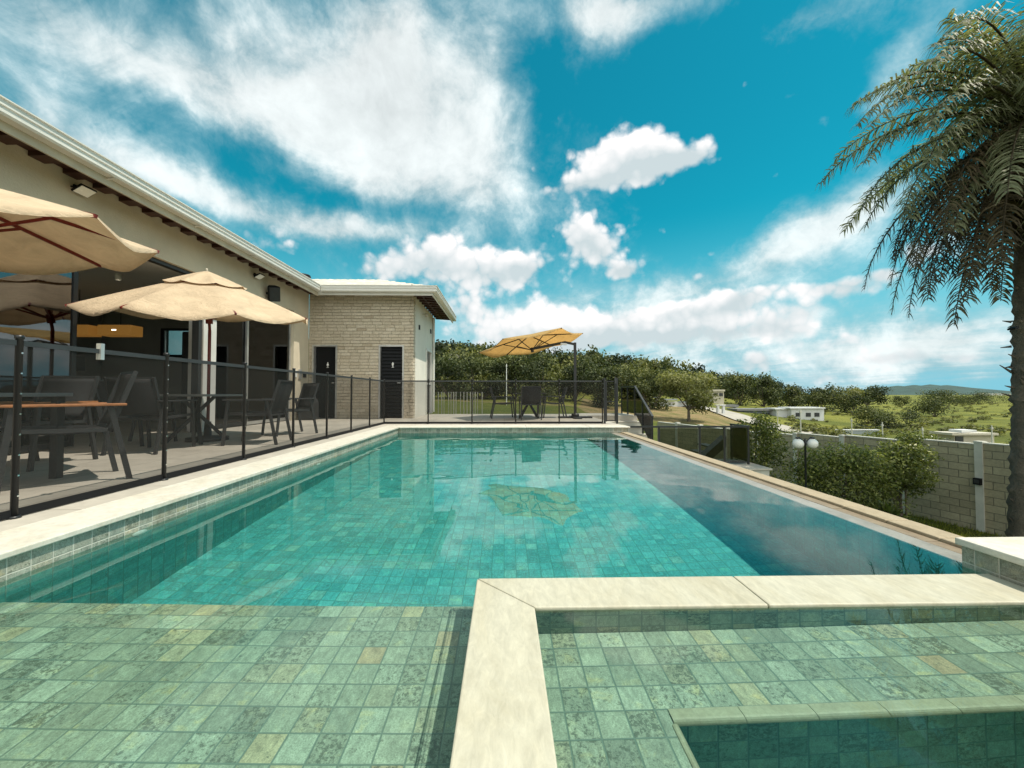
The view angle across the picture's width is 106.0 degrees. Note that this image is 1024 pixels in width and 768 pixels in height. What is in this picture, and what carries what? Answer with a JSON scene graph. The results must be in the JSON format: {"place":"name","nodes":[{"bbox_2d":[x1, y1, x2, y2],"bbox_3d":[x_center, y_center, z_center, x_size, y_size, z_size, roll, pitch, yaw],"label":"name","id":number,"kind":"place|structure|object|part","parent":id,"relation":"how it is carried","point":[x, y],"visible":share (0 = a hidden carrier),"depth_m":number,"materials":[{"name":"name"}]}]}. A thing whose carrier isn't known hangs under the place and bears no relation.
{"place":"outdoors","nodes":[
{"label":"outdoors","id":0,"kind":"place"},
{"bbox_2d":[0,95,320,453],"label":"house","id":1,"kind":"structure","parent":0,"point":[41,159],"depth_m":6.51,"materials":[{"name":"beige paint"}]},
{"bbox_2d":[0,271,78,453],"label":"sliding door","id":2,"kind":"structure","parent":1,"relation":"in","point":[33,307],"depth_m":4.62,"materials":[{"name":"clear glass"}]},
{"bbox_2d":[76,356,84,370],"bbox_3d":[-10.774,-1.156,8.713,0.790,1.640,1.400,0,-1,-1],"label":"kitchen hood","id":3,"kind":"object","parent":1,"relation":"attached to","point":[80,363],"visible":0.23,"depth_m":9.29,"materials":[{"name":"black metal"}]},
{"bbox_2d":[70,183,96,197],"bbox_3d":[-5.509,-2.489,4.951,0.180,0.119,0.187,0,-1,-1],"label":"floodlight","id":4,"kind":"object","parent":1,"relation":"attached to","point":[83,190],"visible":1,"depth_m":4.93,"materials":[{"name":"white plastic"}]},
{"bbox_2d":[77,291,101,336],"bbox_3d":[-9.142,-1.505,8.153,0.680,0.990,0.283,0,-1,-1],"label":"pendant lamp","id":5,"kind":"object","parent":1,"relation":"hanging from","point":[86,330],"visible":0.43,"depth_m":8.05,"materials":[{"name":"brown wood"}]},
{"bbox_2d":[115,273,121,280],"bbox_3d":[-7.253,-1.970,7.109,0.090,0.110,0.088,0,-1,-1],"label":"ceiling spot","id":6,"kind":"object","parent":1,"relation":"attached to","point":[118,277],"visible":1,"depth_m":7.08,"materials":[{"name":"white"}]},
{"bbox_2d":[97,290,142,336],"bbox_3d":[-8.279,-1.504,8.171,0.680,0.990,0.283,0,-1,-1],"label":"pendant lamp","id":7,"kind":"object","parent":1,"relation":"hanging from","point":[120,330],"visible":0.97,"depth_m":8.03,"materials":[{"name":"brown wood"}]},
{"bbox_2d":[160,328,188,356],"bbox_3d":[-9.173,-1.130,10.599,0.850,0.780,0.106,0,-1,-1],"label":"window","id":8,"kind":"structure","parent":1,"relation":"in","point":[163,330],"depth_m":10.55,"materials":[{"name":"black plastic"}]},
{"bbox_2d":[215,321,245,427],"bbox_3d":[-5.792,-0.511,7.893,0.040,2.770,1.010,0,-1,-1],"label":"sliding door","id":9,"kind":"structure","parent":1,"relation":"in","point":[230,340],"depth_m":7.92,"materials":[{"name":"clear glass"}]},
{"bbox_2d":[253,273,264,279],"bbox_3d":[-5.581,-2.382,8.499,0.180,0.119,0.187,0,-1,-1],"label":"floodlight","id":10,"kind":"object","parent":1,"relation":"attached to","point":[259,276],"visible":1,"depth_m":8.47,"materials":[{"name":"white plastic"}]},
{"bbox_2d":[245,320,290,424],"bbox_3d":[-5.779,-0.478,9.213,0.040,2.770,1.710,0,-1,-1],"label":"sliding door","id":11,"kind":"structure","parent":1,"relation":"in","point":[268,345],"depth_m":9.01,"materials":[{"name":"glass"}]},
{"bbox_2d":[266,285,279,301],"bbox_3d":[-5.528,-2.097,8.944,0.316,0.402,0.286,-1,-2,43],"label":"loudspeaker","id":12,"kind":"object","parent":1,"relation":"attached to","point":[273,293],"visible":0.92,"depth_m":8.87,"materials":[{"name":"black plastic"}]},
{"bbox_2d":[295,369,305,378],"bbox_3d":[-5.697,-0.264,10.405,0.030,0.260,0.560,0,-1,-1],"label":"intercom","id":13,"kind":"object","parent":1,"relation":"attached to","point":[300,375],"visible":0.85,"depth_m":10.34,"materials":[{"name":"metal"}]},
{"bbox_2d":[0,0,1023,392],"label":"sky","id":14,"kind":"structure","parent":0,"point":[638,177],"materials":[{"name":"blue"}]},
{"bbox_2d":[690,435,722,458],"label":"garden stairs","id":15,"kind":"structure","parent":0,"point":[713,449],"depth_m":11.31,"materials":[{"name":"grey concrete"}]},
{"bbox_2d":[601,393,819,433],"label":"road","id":16,"kind":"structure","parent":0,"point":[734,415],"depth_m":59.20,"materials":[{"name":"grey concrete"}]},
{"bbox_2d":[427,382,1012,536],"bbox_3d":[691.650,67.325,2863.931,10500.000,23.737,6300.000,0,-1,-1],"label":"ground","id":17,"kind":"structure","parent":0,"point":[673,415],"depth_m":62.45,"materials":[{"name":"green plant"}]},
{"bbox_2d":[435,350,482,400],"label":"tree","id":18,"kind":"object","parent":17,"relation":"on","point":[452,370],"visible":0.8,"depth_m":54.20,"materials":[{"name":"green plant"}]},
{"bbox_2d":[437,392,484,413],"bbox_3d":[-1.894,0.923,14.346,1.800,1.260,0.040,0,-1,-1],"label":"palisade fence","id":19,"kind":"object","parent":17,"relation":"on","point":[460,401],"visible":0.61,"depth_m":14.34,"materials":[{"name":"metal"}]},
{"bbox_2d":[450,353,505,398],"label":"tree","id":20,"kind":"object","parent":17,"relation":"on","point":[475,364],"visible":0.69,"depth_m":59.25,"materials":[{"name":"green plant"}]},
{"bbox_2d":[506,364,506,404],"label":"utility pole","id":21,"kind":"object","parent":17,"relation":"on","point":[506,383],"visible":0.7,"depth_m":43.97,"materials":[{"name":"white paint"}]},
{"bbox_2d":[485,354,532,398],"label":"tree","id":22,"kind":"object","parent":17,"relation":"on","point":[500,367],"visible":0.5,"depth_m":61.06,"materials":[{"name":"green plant"}]},
{"bbox_2d":[509,350,562,401],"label":"tree","id":23,"kind":"object","parent":17,"relation":"on","point":[530,370],"visible":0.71,"depth_m":57.89,"materials":[{"name":"green plant"}]},
{"bbox_2d":[308,338,834,404],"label":"forest","id":24,"kind":"object","parent":17,"relation":"on","point":[561,359],"visible":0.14,"depth_m":102.03,"materials":[{"name":"green plant"}]},
{"bbox_2d":[552,355,597,401],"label":"tree","id":25,"kind":"object","parent":17,"relation":"on","point":[568,374],"visible":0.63,"depth_m":62.87,"materials":[{"name":"green plant"}]},
{"bbox_2d":[581,365,627,406],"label":"tree","id":26,"kind":"object","parent":17,"relation":"on","point":[610,373],"visible":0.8,"depth_m":58.17,"materials":[{"name":"green plant"}]},
{"bbox_2d":[604,363,661,405],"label":"tree","id":27,"kind":"object","parent":17,"relation":"on","point":[632,376],"visible":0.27,"depth_m":65.50,"materials":[{"name":"green plant"}]},
{"bbox_2d":[628,366,680,409],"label":"tree","id":28,"kind":"object","parent":17,"relation":"on","point":[642,386],"visible":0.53,"depth_m":62.12,"materials":[{"name":"green plant"}]},
{"bbox_2d":[653,397,685,406],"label":"wall","id":29,"kind":"structure","parent":17,"relation":"on","point":[679,404],"depth_m":73.47,"materials":[{"name":"white paint"}]},
{"bbox_2d":[650,368,721,421],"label":"tree","id":30,"kind":"object","parent":17,"relation":"on","point":[697,398],"visible":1,"depth_m":46.30,"materials":[{"name":"green plant"}]},
{"bbox_2d":[703,390,724,404],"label":"house","id":31,"kind":"structure","parent":17,"relation":"on","point":[720,393],"depth_m":90.95,"materials":[{"name":"white paint"}]},
{"bbox_2d":[715,405,725,413],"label":"gate","id":32,"kind":"structure","parent":17,"relation":"on","point":[718,411],"depth_m":62.62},
{"bbox_2d":[725,405,738,407],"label":"building","id":33,"kind":"structure","parent":17,"relation":"on","point":[734,406],"depth_m":84.92,"materials":[{"name":"grey concrete"}]},
{"bbox_2d":[715,370,760,405],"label":"tree","id":34,"kind":"object","parent":17,"relation":"on","point":[734,382],"visible":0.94,"depth_m":95.55,"materials":[{"name":"green plant"}]},
{"bbox_2d":[716,459,772,475],"bbox_3d":[4.392,3.073,10.143,4.000,1.955,1.448,0,-1,-1],"label":"landing","id":35,"kind":"object","parent":17,"relation":"on","point":[757,468],"visible":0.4,"depth_m":9.76,"materials":[{"name":"concrete"}]},
{"bbox_2d":[630,423,749,463],"bbox_3d":[4.481,1.602,10.442,3.452,0.999,0.830,0,-1,-1],"label":"landing railing","id":36,"kind":"object","parent":35,"relation":"on","point":[739,442],"visible":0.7,"depth_m":10.08,"materials":[{"name":"black metal"}]},
{"bbox_2d":[727,408,772,414],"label":"building","id":37,"kind":"structure","parent":17,"relation":"on","point":[753,410],"depth_m":75.83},
{"bbox_2d":[728,407,793,479],"bbox_3d":[6.816,2.299,10.596,1.484,3.337,1.403,0,-1,-1],"label":"shrub","id":38,"kind":"object","parent":17,"relation":"on","point":[763,451],"visible":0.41,"depth_m":10.47,"materials":[{"name":"green plant"}]},
{"bbox_2d":[742,374,782,406],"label":"tree","id":39,"kind":"object","parent":17,"relation":"on","point":[770,395],"visible":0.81,"depth_m":100.67,"materials":[{"name":"green plant"}]},
{"bbox_2d":[766,385,813,406],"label":"tree","id":40,"kind":"object","parent":17,"relation":"on","point":[793,395],"visible":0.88,"depth_m":104.12,"materials":[{"name":"green plant"}]},
{"bbox_2d":[783,427,800,433],"bbox_3d":[11.417,2.976,16.028,1.345,2.355,1.216,1,-2,-37],"label":"climbing shrub","id":41,"kind":"object","parent":17,"relation":"on","point":[788,431],"visible":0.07,"depth_m":16.04,"materials":[{"name":"green plant"}]},
{"bbox_2d":[764,407,825,420],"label":"house","id":42,"kind":"structure","parent":17,"relation":"on","point":[810,413],"depth_m":73.06,"materials":[{"name":"white paint"}]},
{"bbox_2d":[792,437,818,487],"bbox_3d":[7.304,2.602,9.590,0.610,2.570,0.250,0,-1,-1],"label":"globe lamp","id":43,"kind":"object","parent":17,"relation":"on","point":[800,443],"visible":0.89,"depth_m":9.58,"materials":[{"name":"white glass"}]},
{"bbox_2d":[800,386,841,411],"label":"tree","id":44,"kind":"object","parent":17,"relation":"on","point":[817,398],"visible":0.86,"depth_m":108.30,"materials":[{"name":"green plant"}]},
{"bbox_2d":[657,422,1010,536],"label":"block wall","id":45,"kind":"structure","parent":17,"relation":"on","point":[960,497],"depth_m":10.76,"materials":[{"name":"concrete"}]},
{"bbox_2d":[923,434,950,439],"bbox_3d":[12.692,2.765,11.822,1.350,2.463,1.021,0,-1,-1],"label":"climbing shrub","id":46,"kind":"object","parent":45,"relation":"attached to","point":[926,437],"visible":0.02,"depth_m":11.83,"materials":[{"name":"green plant"}]},
{"bbox_2d":[973,478,981,484],"bbox_3d":[12.294,2.572,10.194,0.105,0.170,0.140,0,-1,-17],"label":"post lamp","id":47,"kind":"object","parent":45,"relation":"attached to","point":[977,481],"visible":1,"depth_m":10.16,"materials":[{"name":"black plastic"}]},
{"bbox_2d":[772,439,916,514],"bbox_3d":[8.554,2.710,10.086,3.491,2.511,2.004,0,-1,-1],"label":"shrub","id":48,"kind":"object","parent":17,"relation":"on","point":[851,465],"visible":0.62,"depth_m":9.89,"materials":[{"name":"green plant"}]},
{"bbox_2d":[829,385,867,405],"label":"tree","id":49,"kind":"object","parent":17,"relation":"on","point":[856,391],"visible":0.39,"depth_m":110.62,"materials":[{"name":"green plant"}]},
{"bbox_2d":[829,392,879,415],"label":"tree","id":50,"kind":"object","parent":17,"relation":"on","point":[847,404],"visible":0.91,"depth_m":97.88,"materials":[{"name":"green plant"}]},
{"bbox_2d":[835,429,878,434],"bbox_3d":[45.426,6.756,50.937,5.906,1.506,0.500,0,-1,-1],"label":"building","id":51,"kind":"structure","parent":17,"relation":"on","point":[857,431],"depth_m":50.83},
{"bbox_2d":[848,405,889,428],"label":"tree","id":52,"kind":"object","parent":17,"relation":"on","point":[871,413],"visible":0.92,"depth_m":60.62,"materials":[{"name":"green plant"}]},
{"bbox_2d":[845,385,892,404],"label":"tree","id":53,"kind":"object","parent":17,"relation":"on","point":[876,393],"visible":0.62,"depth_m":112.14,"materials":[{"name":"green plant"}]},
{"bbox_2d":[862,430,891,437],"bbox_3d":[12.287,2.813,13.180,1.488,2.442,1.101,0,-1,-1],"label":"climbing shrub","id":54,"kind":"object","parent":17,"relation":"on","point":[875,434],"visible":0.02,"depth_m":13.27,"materials":[{"name":"green plant"}]},
{"bbox_2d":[870,500,921,521],"bbox_3d":[9.034,3.337,9.178,1.460,1.180,1.488,0,-1,-1],"label":"spiky plant","id":55,"kind":"object","parent":17,"relation":"on","point":[889,509],"visible":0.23,"depth_m":9.09,"materials":[{"name":"green plant"}]},
{"bbox_2d":[870,405,923,428],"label":"tree","id":56,"kind":"object","parent":17,"relation":"on","point":[888,424],"visible":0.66,"depth_m":62.08,"materials":[{"name":"green plant"}]},
{"bbox_2d":[784,401,1012,436],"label":"undergrowth","id":57,"kind":"object","parent":17,"relation":"on","point":[831,431],"visible":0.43,"depth_m":60.02,"materials":[{"name":"green plant"}]},
{"bbox_2d":[891,395,911,405],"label":"tree","id":58,"kind":"object","parent":17,"relation":"on","point":[897,399],"visible":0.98,"depth_m":178.09,"materials":[{"name":"green plant"}]},
{"bbox_2d":[859,430,944,518],"bbox_3d":[10.508,2.620,10.486,2.106,2.701,1.496,1,-2,-27],"label":"shrub","id":59,"kind":"object","parent":17,"relation":"on","point":[909,463],"visible":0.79,"depth_m":10.21,"materials":[{"name":"green plant"}]},
{"bbox_2d":[815,0,1023,536],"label":"palm tree","id":60,"kind":"object","parent":17,"relation":"on","point":[997,171],"visible":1,"depth_m":8.36,"materials":[{"name":"green plant"}]},
{"bbox_2d":[1007,326,1019,329],"bbox_3d":[10.954,-1.214,8.408,0.180,0.075,0.140,0,-1,-1],"label":"floodlight","id":61,"kind":"object","parent":60,"relation":"attached to","point":[1014,328],"visible":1,"depth_m":8.38,"materials":[{"name":"black plastic"}]},
{"bbox_2d":[899,392,968,416],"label":"tree","id":62,"kind":"object","parent":17,"relation":"on","point":[928,407],"visible":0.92,"depth_m":97.85,"materials":[{"name":"green plant"}]},
{"bbox_2d":[916,388,958,406],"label":"tree","id":63,"kind":"object","parent":17,"relation":"on","point":[940,392],"visible":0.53,"depth_m":152.58,"materials":[{"name":"green plant"}]},
{"bbox_2d":[947,395,971,404],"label":"tree","id":64,"kind":"object","parent":17,"relation":"on","point":[958,402],"visible":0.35,"depth_m":193.45,"materials":[{"name":"green plant"}]},
{"bbox_2d":[929,429,998,442],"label":"house","id":65,"kind":"structure","parent":17,"relation":"on","point":[959,435],"depth_m":40.91,"materials":[{"name":"white paint"}]},
{"bbox_2d":[953,390,993,404],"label":"tree","id":66,"kind":"object","parent":17,"relation":"on","point":[973,398],"visible":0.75,"depth_m":193.87,"materials":[{"name":"green plant"}]},
{"bbox_2d":[973,391,1009,403],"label":"tree","id":67,"kind":"object","parent":17,"relation":"on","point":[989,400],"visible":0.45,"depth_m":209.00,"materials":[{"name":"green plant"}]},
{"bbox_2d":[990,425,992,442],"bbox_3d":[38.173,4.480,30.685,0.140,2.378,0.108,0,-1,-1],"label":"utility pole","id":68,"kind":"object","parent":17,"relation":"on","point":[991,427],"visible":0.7,"depth_m":30.68,"materials":[{"name":"concrete"}]},
{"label":"terrace foundation","id":69,"kind":"structure","parent":17,"relation":"on","visible":0},
{"bbox_2d":[0,413,636,531],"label":"deck","id":70,"kind":"structure","parent":69,"relation":"on","point":[83,471],"depth_m":4.43,"materials":[{"name":"beige stone"}]},
{"bbox_2d":[0,393,72,478],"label":"table","id":71,"kind":"object","parent":70,"relation":"on","point":[56,446],"visible":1,"depth_m":3.18,"materials":[{"name":"grey metal"}]},
{"bbox_2d":[0,375,99,471],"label":"armchair","id":72,"kind":"object","parent":70,"relation":"on","point":[82,389],"visible":0.66,"depth_m":4.03,"materials":[{"name":"grey fabric"}]},
{"bbox_2d":[0,371,137,491],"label":"armchair","id":73,"kind":"object","parent":70,"relation":"on","point":[110,412],"visible":0.97,"depth_m":3.11,"materials":[{"name":"black plastic"}]},
{"bbox_2d":[0,189,158,274],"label":"parasol","id":74,"kind":"object","parent":70,"relation":"on","point":[40,237],"visible":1,"depth_m":3.46,"materials":[{"name":"beige fabric"}]},
{"bbox_2d":[75,397,94,419],"bbox_3d":[-10.678,0.352,6.176,0.860,0.840,6.900,0,-1,-1],"label":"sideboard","id":75,"kind":"object","parent":70,"relation":"on","point":[93,411],"visible":0.03,"depth_m":9.52,"materials":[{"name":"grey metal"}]},
{"bbox_2d":[89,380,178,446],"bbox_3d":[-5.253,0.390,5.386,0.716,0.893,0.596,0,-1,-1],"label":"armchair","id":76,"kind":"object","parent":70,"relation":"on","point":[101,395],"visible":0.28,"depth_m":5.23,"materials":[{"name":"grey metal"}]},
{"bbox_2d":[101,377,197,455],"bbox_3d":[-4.392,0.373,4.713,0.596,0.893,0.716,0,-1,-8],"label":"armchair","id":77,"kind":"object","parent":70,"relation":"on","point":[143,401],"visible":0.8,"depth_m":4.47,"materials":[{"name":"grey metal"}]},
{"bbox_2d":[181,332,188,418],"bbox_3d":[-7.960,-0.223,10.237,1.100,2.250,0.622,0,-1,-1],"label":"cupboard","id":78,"kind":"object","parent":70,"relation":"on","point":[184,371],"visible":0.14,"depth_m":9.92,"materials":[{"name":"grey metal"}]},
{"bbox_3d":[-8.229,-0.231,9.931,0.530,2.190,0.021,0,-1,-1],"label":"door","id":79,"kind":"part","parent":78,"relation":"part of","materials":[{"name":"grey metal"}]},
{"bbox_2d":[64,268,308,441],"bbox_3d":[-4.539,-0.435,5.765,2.623,2.551,2.597,1,-2,-26],"label":"parasol","id":80,"kind":"object","parent":70,"relation":"on","point":[208,297],"visible":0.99,"depth_m":5.12,"materials":[{"name":"beige fabric"}]},
{"bbox_2d":[0,335,384,520],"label":"pool fence","id":81,"kind":"object","parent":70,"relation":"on","point":[15,511],"visible":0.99,"depth_m":2.85,"materials":[{"name":"black metal"}]},
{"bbox_2d":[159,394,246,444],"bbox_3d":[-4.535,0.499,5.558,0.850,0.705,0.850,0,-1,-1],"label":"table","id":82,"kind":"object","parent":70,"relation":"on","point":[198,408],"visible":0.73,"depth_m":5.46,"materials":[{"name":"black metal"}]},
{"bbox_2d":[220,380,291,445],"bbox_3d":[-3.572,0.392,5.476,0.716,0.893,0.596,0,-1,-10],"label":"armchair","id":83,"kind":"object","parent":70,"relation":"on","point":[281,396],"visible":0.88,"depth_m":5.32,"materials":[{"name":"black plastic"}]},
{"bbox_2d":[261,383,318,436],"bbox_3d":[-3.833,0.422,6.698,0.596,0.893,0.716,-1,-2,36],"label":"armchair","id":84,"kind":"object","parent":70,"relation":"on","point":[306,398],"visible":0.73,"depth_m":6.82,"materials":[{"name":"grey metal"}]},
{"bbox_2d":[299,399,318,418],"bbox_3d":[-5.432,0.633,10.295,0.400,0.600,0.327,0,-1,-1],"label":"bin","id":85,"kind":"object","parent":70,"relation":"on","point":[305,414],"visible":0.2,"depth_m":10.14,"materials":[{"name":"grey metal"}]},
{"bbox_2d":[308,279,455,417],"bbox_3d":[-4.256,-1.213,12.509,4.400,4.439,4.480,0,-1,-1],"label":"stone annex","id":86,"kind":"object","parent":70,"relation":"on","point":[378,329],"visible":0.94,"depth_m":10.91,"materials":[{"name":"brick"}]},
{"bbox_2d":[316,347,335,417],"bbox_3d":[-5.276,-0.043,10.997,0.606,2.019,0.043,0,-1,-1],"label":"door","id":87,"kind":"structure","parent":86,"relation":"in","point":[325,356],"depth_m":10.98,"materials":[{"name":"black paint"}]},
{"bbox_2d":[381,347,401,417],"bbox_3d":[-3.409,-0.044,10.961,0.616,2.019,0.072,0,-1,-1],"label":"door","id":88,"kind":"structure","parent":86,"relation":"in","point":[391,357],"depth_m":10.94,"materials":[{"name":"black paint"}]},
{"bbox_2d":[426,348,431,414],"bbox_3d":[-2.853,-0.069,13.085,0.110,2.177,0.966,0,-1,-1],"label":"side door","id":89,"kind":"structure","parent":86,"relation":"in","point":[428,352],"depth_m":13.46,"materials":[{"name":"white paint"}]},
{"bbox_2d":[385,379,603,423],"bbox_3d":[-0.394,0.404,8.907,5.044,1.030,0.060,0,-1,-1],"label":"pool fence","id":90,"kind":"object","parent":70,"relation":"on","point":[472,381],"visible":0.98,"depth_m":8.90,"materials":[{"name":"black metal"}]},
{"bbox_2d":[603,377,617,423],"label":"pool gate","id":91,"kind":"structure","parent":90,"relation":"attached to","point":[605,401],"depth_m":8.95,"materials":[{"name":"black metal"}]},
{"bbox_2d":[489,387,514,418],"bbox_3d":[-0.288,0.530,11.083,0.716,0.893,0.596,0,-1,-7],"label":"armchair","id":92,"kind":"object","parent":70,"relation":"on","point":[495,403],"visible":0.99,"depth_m":10.84,"materials":[{"name":"grey metal"}]},
{"bbox_2d":[0,425,1023,767],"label":"swimming pool","id":93,"kind":"structure","parent":70,"relation":"in","point":[504,721],"depth_m":1.61,"materials":[{"name":"stone"}]},
{"bbox_2d":[0,433,1023,767],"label":"water","id":94,"kind":"structure","parent":93,"relation":"in","point":[318,615],"depth_m":1.30,"materials":[{"name":"teal liquid"}]},
{"bbox_2d":[513,393,545,417],"bbox_3d":[0.490,0.624,11.250,0.900,0.734,0.900,0,-1,-1],"label":"table","id":95,"kind":"object","parent":70,"relation":"on","point":[531,407],"visible":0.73,"depth_m":11.09,"materials":[{"name":"grey metal"}]},
{"bbox_2d":[518,386,541,419],"bbox_3d":[0.488,0.515,10.461,0.596,0.893,0.716,0,-1,-4],"label":"armchair","id":96,"kind":"object","parent":70,"relation":"on","point":[531,395],"visible":0.98,"depth_m":10.19,"materials":[{"name":"grey metal"}]},
{"bbox_2d":[479,328,591,418],"bbox_3d":[0.662,-0.242,11.001,3.228,2.424,2.676,0,-1,-1],"label":"cantilever parasol","id":97,"kind":"object","parent":70,"relation":"on","point":[530,343],"visible":1,"depth_m":11.15,"materials":[{"name":"yellow fabric"}]},
{"bbox_2d":[542,387,567,417],"bbox_3d":[1.240,0.536,11.318,0.716,0.893,0.596,0,-1,-1],"label":"armchair","id":98,"kind":"object","parent":70,"relation":"on","point":[562,397],"visible":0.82,"depth_m":11.07,"materials":[{"name":"grey metal"}]},
{"bbox_2d":[609,421,646,437],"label":"stairs","id":99,"kind":"structure","parent":70,"relation":"attached to","point":[637,431],"depth_m":12.00,"materials":[{"name":"concrete"}]},
{"bbox_2d":[620,386,653,439],"bbox_3d":[3.920,0.956,12.271,0.060,1.812,2.883,0,-1,-1],"label":"stair railing","id":100,"kind":"object","parent":99,"relation":"on","point":[633,400],"visible":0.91,"depth_m":12.08,"materials":[{"name":"black metal"}]},
{"bbox_2d":[843,384,1011,394],"bbox_3d":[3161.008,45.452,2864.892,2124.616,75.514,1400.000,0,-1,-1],"label":"hills","id":101,"kind":"structure","parent":0,"point":[907,390],"depth_m":2446.19,"materials":[{"name":"green plant"}]},
{"bbox_2d":[864,503,1006,536],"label":"grass","id":102,"kind":"structure","parent":0,"point":[934,525],"depth_m":10.38,"materials":[{"name":"green plant"}]}
]}

